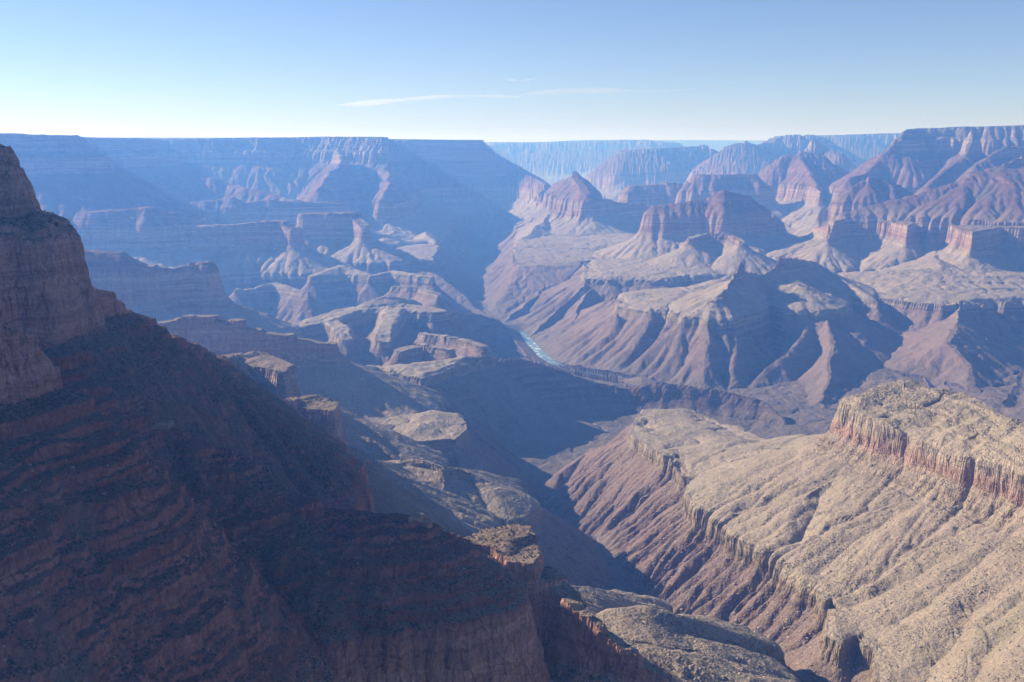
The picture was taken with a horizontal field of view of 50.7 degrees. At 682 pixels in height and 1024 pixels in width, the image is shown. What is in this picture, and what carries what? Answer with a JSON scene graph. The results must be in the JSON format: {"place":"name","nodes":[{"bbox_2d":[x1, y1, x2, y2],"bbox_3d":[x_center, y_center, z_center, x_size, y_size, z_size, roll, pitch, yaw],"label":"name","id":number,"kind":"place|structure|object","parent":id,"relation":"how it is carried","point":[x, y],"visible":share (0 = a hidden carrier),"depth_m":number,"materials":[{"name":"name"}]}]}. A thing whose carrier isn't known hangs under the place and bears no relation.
{"place":"outdoors","nodes":[
{"label":"outdoors","id":0,"kind":"place"},
{"bbox_2d":[0,144,374,681],"bbox_3d":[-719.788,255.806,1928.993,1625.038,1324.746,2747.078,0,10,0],"label":"ridge hill","id":1,"kind":"structure","parent":0,"point":[52,296],"depth_m":1192.11,"materials":[{"name":"brown stone"}]},
{"bbox_2d":[150,420,173,428],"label":"rock slab","id":2,"kind":"object","parent":1,"relation":"on","point":[161,424],"visible":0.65,"depth_m":1485.99,"materials":[{"name":"stone"}]},
{"bbox_2d":[0,318,600,681],"bbox_3d":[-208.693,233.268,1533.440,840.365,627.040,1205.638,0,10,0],"label":"shrubbery","id":3,"kind":"object","parent":1,"relation":"on","point":[101,558],"visible":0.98,"depth_m":1285.19,"materials":[{"name":"green plant"}]},
{"bbox_2d":[84,249,304,337],"bbox_3d":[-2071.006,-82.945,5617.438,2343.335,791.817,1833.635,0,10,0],"label":"mesa hill","id":4,"kind":"structure","parent":0,"point":[158,292],"depth_m":5540.83,"materials":[{"name":"brown stone"}]},
{"bbox_2d":[71,206,353,289],"bbox_3d":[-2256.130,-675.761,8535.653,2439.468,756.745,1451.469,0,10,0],"label":"mesa hill","id":5,"kind":"structure","parent":0,"point":[263,252],"depth_m":8482.92,"materials":[{"name":"brown stone"}]},
{"bbox_2d":[0,133,550,240],"bbox_3d":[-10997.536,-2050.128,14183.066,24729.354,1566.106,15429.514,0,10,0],"label":"plateau hill","id":6,"kind":"structure","parent":0,"point":[477,190],"depth_m":13670.06,"materials":[{"name":"brown stone"}]},
{"bbox_2d":[219,265,373,322],"bbox_3d":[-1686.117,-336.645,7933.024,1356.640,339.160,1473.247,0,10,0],"label":"canyon slope","id":7,"kind":"structure","parent":0,"point":[330,289],"depth_m":8005.74,"materials":[{"name":"brown stone"}]},
{"bbox_2d":[182,178,421,274],"bbox_3d":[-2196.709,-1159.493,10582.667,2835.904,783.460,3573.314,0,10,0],"label":"mesa hill","id":8,"kind":"structure","parent":0,"point":[343,232],"depth_m":9690.53,"materials":[{"name":"brown stone"}]},
{"bbox_2d":[216,351,394,501],"bbox_3d":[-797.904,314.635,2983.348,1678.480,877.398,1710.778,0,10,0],"label":"headland hill","id":9,"kind":"structure","parent":0,"point":[266,375],"depth_m":3196.24,"materials":[{"name":"brown stone"}]},
{"bbox_2d":[335,438,348,452],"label":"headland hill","id":10,"kind":"structure","parent":0,"point":[342,444],"depth_m":2369.00,"materials":[{"name":"brown stone"}]},
{"bbox_2d":[157,314,528,477],"bbox_3d":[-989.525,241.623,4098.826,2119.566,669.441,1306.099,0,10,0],"label":"mesa hill","id":11,"kind":"structure","parent":0,"point":[329,370],"depth_m":4096.71,"materials":[{"name":"brown stone"}]},
{"bbox_2d":[173,428,552,681],"bbox_3d":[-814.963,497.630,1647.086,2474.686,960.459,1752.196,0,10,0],"label":"ridge hill","id":12,"kind":"structure","parent":0,"point":[497,645],"depth_m":1486.34,"materials":[{"name":"brown stone"}]},
{"bbox_2d":[0,434,559,681],"bbox_3d":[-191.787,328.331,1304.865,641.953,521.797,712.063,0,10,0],"label":"rubble","id":13,"kind":"object","parent":12,"relation":"on","point":[31,619],"visible":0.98,"depth_m":1137.94,"materials":[{"name":"stone"}]},
{"bbox_2d":[417,513,426,522],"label":"rock knob","id":14,"kind":"object","parent":12,"relation":"on","point":[422,516],"visible":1,"depth_m":1547.86,"materials":[{"name":"stone"}]},
{"bbox_2d":[423,520,432,528],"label":"rock knob","id":15,"kind":"object","parent":12,"relation":"on","point":[427,524],"visible":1,"depth_m":1545.41,"materials":[{"name":"stone"}]},
{"bbox_2d":[271,392,501,537],"bbox_3d":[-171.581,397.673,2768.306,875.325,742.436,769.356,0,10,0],"label":"headland hill","id":16,"kind":"structure","parent":0,"point":[446,509],"depth_m":2782.78,"materials":[{"name":"brown stone"}]},
{"bbox_2d":[290,296,520,365],"bbox_3d":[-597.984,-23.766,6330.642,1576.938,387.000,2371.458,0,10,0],"label":"rock ridge","id":17,"kind":"structure","parent":0,"point":[384,331],"depth_m":6046.02,"materials":[{"name":"brown stone"}]},
{"bbox_2d":[350,270,471,313],"bbox_3d":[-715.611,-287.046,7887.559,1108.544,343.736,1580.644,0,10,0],"label":"rock ridge","id":18,"kind":"structure","parent":0,"point":[425,290],"depth_m":8071.84,"materials":[{"name":"brown stone"}]},
{"bbox_2d":[378,231,460,271],"bbox_3d":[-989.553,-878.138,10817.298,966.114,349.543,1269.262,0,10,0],"label":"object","id":19,"kind":"structure","parent":0,"point":[396,239],"depth_m":10891.23,"materials":[{"name":"brown stone"}]},
{"bbox_2d":[339,405,544,507],"bbox_3d":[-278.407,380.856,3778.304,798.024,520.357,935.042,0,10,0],"label":"canyon slope","id":20,"kind":"structure","parent":0,"point":[444,439],"depth_m":3738.15,"materials":[{"name":"brown stone"}]},
{"bbox_2d":[297,147,613,274],"bbox_3d":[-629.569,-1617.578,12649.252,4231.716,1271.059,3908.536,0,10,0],"label":"spur hill","id":21,"kind":"structure","parent":0,"point":[386,202],"depth_m":12132.68,"materials":[{"name":"brown stone"}]},
{"bbox_2d":[359,458,613,589],"bbox_3d":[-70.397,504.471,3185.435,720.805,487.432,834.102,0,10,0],"label":"canyon slope","id":22,"kind":"structure","parent":0,"point":[572,553],"depth_m":3003.88,"materials":[{"name":"brown stone"}]},
{"bbox_2d":[0,0,1023,141],"label":"sky","id":23,"kind":"structure","parent":0,"point":[486,70],"materials":[{"name":"blue"}]},
{"bbox_2d":[484,233,636,321],"bbox_3d":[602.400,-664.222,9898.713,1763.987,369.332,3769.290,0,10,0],"label":"plateau","id":24,"kind":"structure","parent":0,"point":[594,241],"depth_m":10717.19,"materials":[{"name":"brown stone"}]},
{"bbox_2d":[518,331,608,376],"bbox_3d":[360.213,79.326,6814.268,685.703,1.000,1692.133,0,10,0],"label":"river","id":25,"kind":"structure","parent":0,"point":[532,344],"depth_m":6881.03,"materials":[{"name":"liquid"}]},
{"bbox_2d":[464,524,672,681],"bbox_3d":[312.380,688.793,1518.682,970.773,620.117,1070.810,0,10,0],"label":"headland hill","id":26,"kind":"structure","parent":0,"point":[572,631],"depth_m":1689.23,"materials":[{"name":"brown stone"}]},
{"bbox_2d":[355,356,790,444],"bbox_3d":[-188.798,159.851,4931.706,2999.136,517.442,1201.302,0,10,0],"label":"canyon slope","id":27,"kind":"structure","parent":0,"point":[500,401],"depth_m":5115.17,"materials":[{"name":"brown stone"}]},
{"bbox_2d":[551,197,655,233],"bbox_3d":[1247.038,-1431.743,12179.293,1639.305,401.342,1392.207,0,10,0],"label":"mesa hill","id":28,"kind":"structure","parent":0,"point":[617,217],"depth_m":11923.91,"materials":[{"name":"brown stone"}]},
{"bbox_2d":[516,257,725,336],"bbox_3d":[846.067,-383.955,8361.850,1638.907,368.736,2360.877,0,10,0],"label":"plateau","id":29,"kind":"structure","parent":0,"point":[589,283],"depth_m":8133.55,"materials":[{"name":"brown stone"}]},
{"bbox_2d":[571,585,672,614],"bbox_3d":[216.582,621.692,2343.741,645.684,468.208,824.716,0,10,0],"label":"headland hill","id":30,"kind":"structure","parent":0,"point":[596,600],"depth_m":2250.42,"materials":[{"name":"brown stone"}]},
{"bbox_2d":[532,275,731,375],"bbox_3d":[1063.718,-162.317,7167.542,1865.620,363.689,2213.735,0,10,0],"label":"canyon slope","id":31,"kind":"structure","parent":0,"point":[615,335],"depth_m":6608.01,"materials":[{"name":"brown stone"}]},
{"bbox_2d":[617,182,683,204],"bbox_3d":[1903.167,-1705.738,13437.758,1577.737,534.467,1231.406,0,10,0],"label":"mesa hill","id":32,"kind":"structure","parent":0,"point":[664,193],"depth_m":13262.74,"materials":[{"name":"brown stone"}]},
{"bbox_2d":[485,133,900,198],"bbox_3d":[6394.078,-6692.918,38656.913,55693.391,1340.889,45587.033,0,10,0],"label":"plateau hill","id":33,"kind":"structure","parent":0,"point":[608,168],"depth_m":20353.99,"materials":[{"name":"brown stone"}]},
{"bbox_2d":[592,190,799,258],"bbox_3d":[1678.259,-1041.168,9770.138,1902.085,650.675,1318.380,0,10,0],"label":"mesa hill","id":34,"kind":"structure","parent":0,"point":[754,225],"depth_m":9528.02,"materials":[{"name":"brown stone"}]},
{"bbox_2d":[594,605,806,681],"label":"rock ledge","id":35,"kind":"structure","parent":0,"point":[652,631],"depth_m":2017.65,"materials":[{"name":"beige stone"}]},
{"bbox_2d":[397,180,1023,483],"bbox_3d":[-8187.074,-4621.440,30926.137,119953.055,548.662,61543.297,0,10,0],"label":"terrain","id":36,"kind":"structure","parent":0,"point":[521,275],"depth_m":5814.74,"materials":[{"name":"brown stone"}]},
{"bbox_2d":[646,233,776,275],"bbox_3d":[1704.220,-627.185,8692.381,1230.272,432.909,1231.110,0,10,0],"label":"butte hill","id":37,"kind":"structure","parent":0,"point":[726,254],"depth_m":8575.66,"materials":[{"name":"brown stone"}]},
{"bbox_2d":[675,174,787,219],"bbox_3d":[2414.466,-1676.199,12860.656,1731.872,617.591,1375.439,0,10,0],"label":"mesa hill","id":38,"kind":"structure","parent":0,"point":[756,188],"depth_m":12726.67,"materials":[{"name":"brown stone"}]},
{"bbox_2d":[619,256,904,389],"bbox_3d":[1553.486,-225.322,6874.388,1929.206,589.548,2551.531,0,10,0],"label":"butte hill","id":39,"kind":"structure","parent":0,"point":[718,336],"depth_m":6210.96,"materials":[{"name":"brown stone"}]},
{"bbox_2d":[539,408,1023,681],"bbox_3d":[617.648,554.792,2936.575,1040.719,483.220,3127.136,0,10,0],"label":"canyon slope","id":40,"kind":"structure","parent":0,"point":[644,436],"depth_m":2348.22,"materials":[{"name":"beige stone"}]},
{"bbox_2d":[757,151,848,223],"bbox_3d":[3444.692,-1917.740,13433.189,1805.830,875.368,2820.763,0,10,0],"label":"butte hill","id":41,"kind":"structure","parent":0,"point":[800,182],"depth_m":13286.59,"materials":[{"name":"brown stone"}]},
{"bbox_2d":[602,379,1023,644],"bbox_3d":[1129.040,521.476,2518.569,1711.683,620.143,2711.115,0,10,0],"label":"butte hill","id":42,"kind":"structure","parent":0,"point":[969,448],"depth_m":2737.38,"materials":[{"name":"beige stone"}]},
{"bbox_2d":[573,418,1023,681],"bbox_3d":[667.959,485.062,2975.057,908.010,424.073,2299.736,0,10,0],"label":"rubble","id":43,"kind":"object","parent":42,"relation":"on","point":[758,666],"visible":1,"depth_m":2393.65,"materials":[{"name":"stone"}]},
{"bbox_2d":[604,460,1021,680],"bbox_3d":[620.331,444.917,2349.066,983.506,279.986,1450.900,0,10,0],"label":"shrubbery","id":44,"kind":"object","parent":42,"relation":"on","point":[824,596],"visible":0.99,"depth_m":2082.89,"materials":[{"name":"green plant"}]},
{"bbox_2d":[768,283,897,410],"bbox_3d":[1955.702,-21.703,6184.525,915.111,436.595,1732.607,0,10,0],"label":"spur hill","id":45,"kind":"structure","parent":0,"point":[853,345],"depth_m":6407.82,"materials":[{"name":"brown stone"}]},
{"bbox_2d":[788,177,913,236],"bbox_3d":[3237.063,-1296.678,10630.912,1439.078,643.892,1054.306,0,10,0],"label":"mesa hill","id":46,"kind":"structure","parent":0,"point":[869,191],"depth_m":10332.45,"materials":[{"name":"brown stone"}]},
{"bbox_2d":[765,155,1023,272],"bbox_3d":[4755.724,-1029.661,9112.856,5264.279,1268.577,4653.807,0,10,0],"label":"mesa hill","id":47,"kind":"structure","parent":0,"point":[973,221],"depth_m":8921.07,"materials":[{"name":"brown stone"}]},
{"bbox_2d":[789,125,1023,228],"bbox_3d":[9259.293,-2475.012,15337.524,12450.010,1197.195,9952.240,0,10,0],"label":"plateau hill","id":48,"kind":"structure","parent":0,"point":[915,161],"depth_m":12031.48,"materials":[{"name":"brown stone"}]},
{"bbox_2d":[837,268,1023,341],"bbox_3d":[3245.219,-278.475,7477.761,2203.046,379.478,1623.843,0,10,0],"label":"plateau","id":49,"kind":"structure","parent":0,"point":[914,299],"depth_m":7111.22,"materials":[{"name":"brown stone"}]},
{"bbox_2d":[875,250,1023,391],"bbox_3d":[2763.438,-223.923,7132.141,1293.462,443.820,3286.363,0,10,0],"label":"spur hill","id":50,"kind":"structure","parent":0,"point":[959,346],"depth_m":6151.23,"materials":[{"name":"brown stone"}]}
]}

